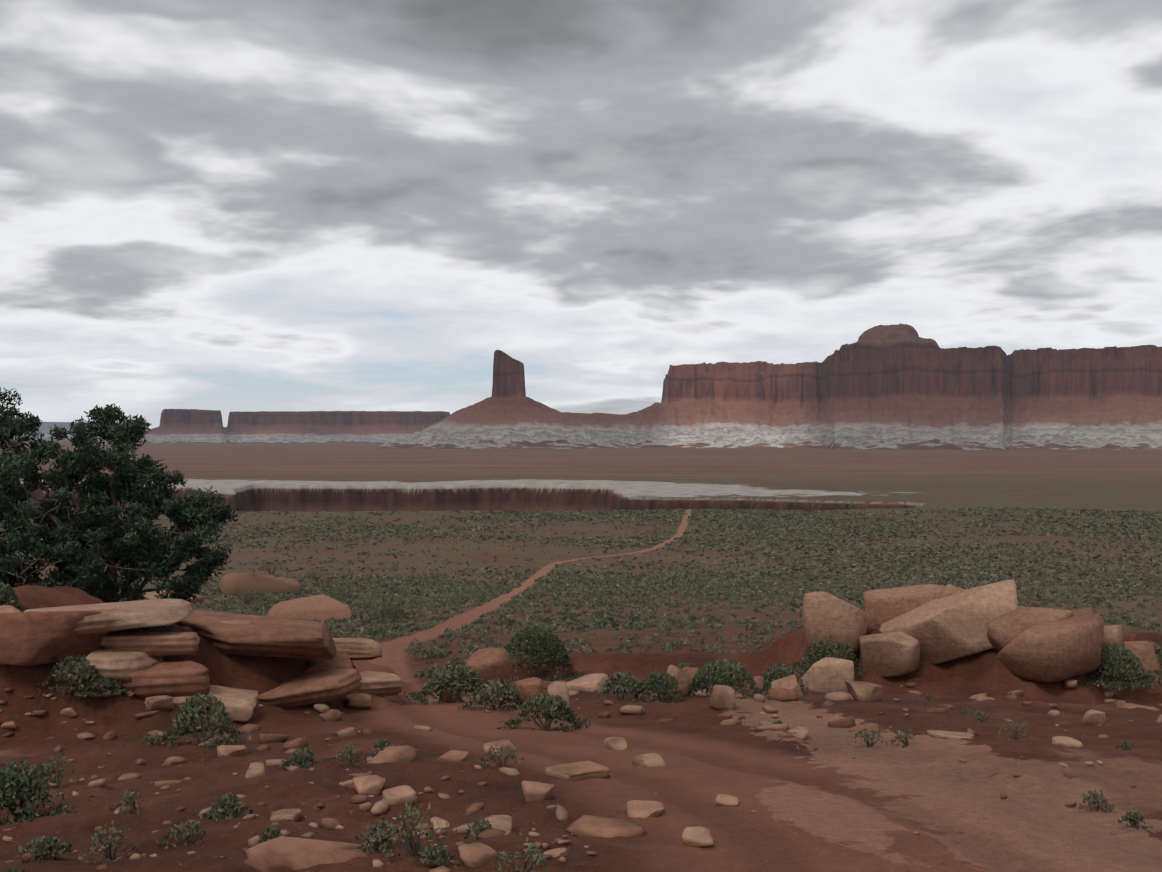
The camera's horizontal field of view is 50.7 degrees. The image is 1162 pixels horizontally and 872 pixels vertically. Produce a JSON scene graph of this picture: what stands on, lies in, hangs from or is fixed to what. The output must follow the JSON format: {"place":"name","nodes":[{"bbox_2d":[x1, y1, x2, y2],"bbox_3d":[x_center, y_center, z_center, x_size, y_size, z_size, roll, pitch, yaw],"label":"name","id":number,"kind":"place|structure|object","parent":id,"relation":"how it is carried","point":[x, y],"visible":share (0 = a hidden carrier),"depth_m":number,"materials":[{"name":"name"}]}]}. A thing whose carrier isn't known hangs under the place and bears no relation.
{"place":"outdoors","nodes":[
{"label":"outdoors","id":0,"kind":"place"},
{"bbox_2d":[14,422,125,437],"bbox_3d":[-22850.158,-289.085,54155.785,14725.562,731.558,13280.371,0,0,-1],"label":"distant mesa","id":1,"kind":"structure","parent":0,"point":[44,428],"depth_m":53184.08,"materials":[{"name":"stone"}]},
{"bbox_2d":[137,409,449,442],"bbox_3d":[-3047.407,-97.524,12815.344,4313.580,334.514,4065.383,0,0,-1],"label":"mesa","id":2,"kind":"structure","parent":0,"point":[189,426],"depth_m":12246.33,"materials":[{"name":"stone"}]},
{"bbox_2d":[0,438,1161,871],"bbox_3d":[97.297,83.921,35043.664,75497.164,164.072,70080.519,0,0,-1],"label":"terrain","id":3,"kind":"structure","parent":0,"point":[818,798],"depth_m":19.27,"materials":[{"name":"soil"}]},
{"bbox_2d":[0,387,240,602],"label":"juniper","id":4,"kind":"object","parent":3,"relation":"on","point":[170,555],"depth_m":32.17,"materials":[{"name":"green plant"}]},
{"bbox_2d":[0,573,1161,721],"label":"rocks","id":5,"kind":"object","parent":3,"relation":"on","point":[1036,644],"visible":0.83,"depth_m":26.52,"materials":[{"name":"stone"}]},
{"bbox_2d":[0,680,1161,871],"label":"rubble stones","id":6,"kind":"object","parent":3,"relation":"on","point":[284,853],"visible":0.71,"depth_m":10.63,"materials":[{"name":"stone"}]},
{"bbox_2d":[0,557,1161,871],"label":"shrub","id":7,"kind":"object","parent":3,"relation":"on","point":[22,781],"depth_m":17.76,"materials":[{"name":"green plant"}]},
{"bbox_2d":[380,323,1161,449],"bbox_3d":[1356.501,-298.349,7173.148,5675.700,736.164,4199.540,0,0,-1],"label":"mesa butte group","id":8,"kind":"object","parent":3,"relation":"on","point":[894,387],"visible":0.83,"depth_m":6755.42,"materials":[{"name":"stone"}]},
{"bbox_2d":[0,507,1161,679],"bbox_3d":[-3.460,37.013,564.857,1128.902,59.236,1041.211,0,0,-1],"label":"scrub vegetation","id":9,"kind":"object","parent":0,"point":[687,583],"depth_m":409.55,"materials":[{"name":"green plant"}]},
{"bbox_2d":[0,0,1161,428],"label":"sky","id":10,"kind":"structure","parent":0,"point":[226,206],"materials":[{"name":"grey"}]}
]}

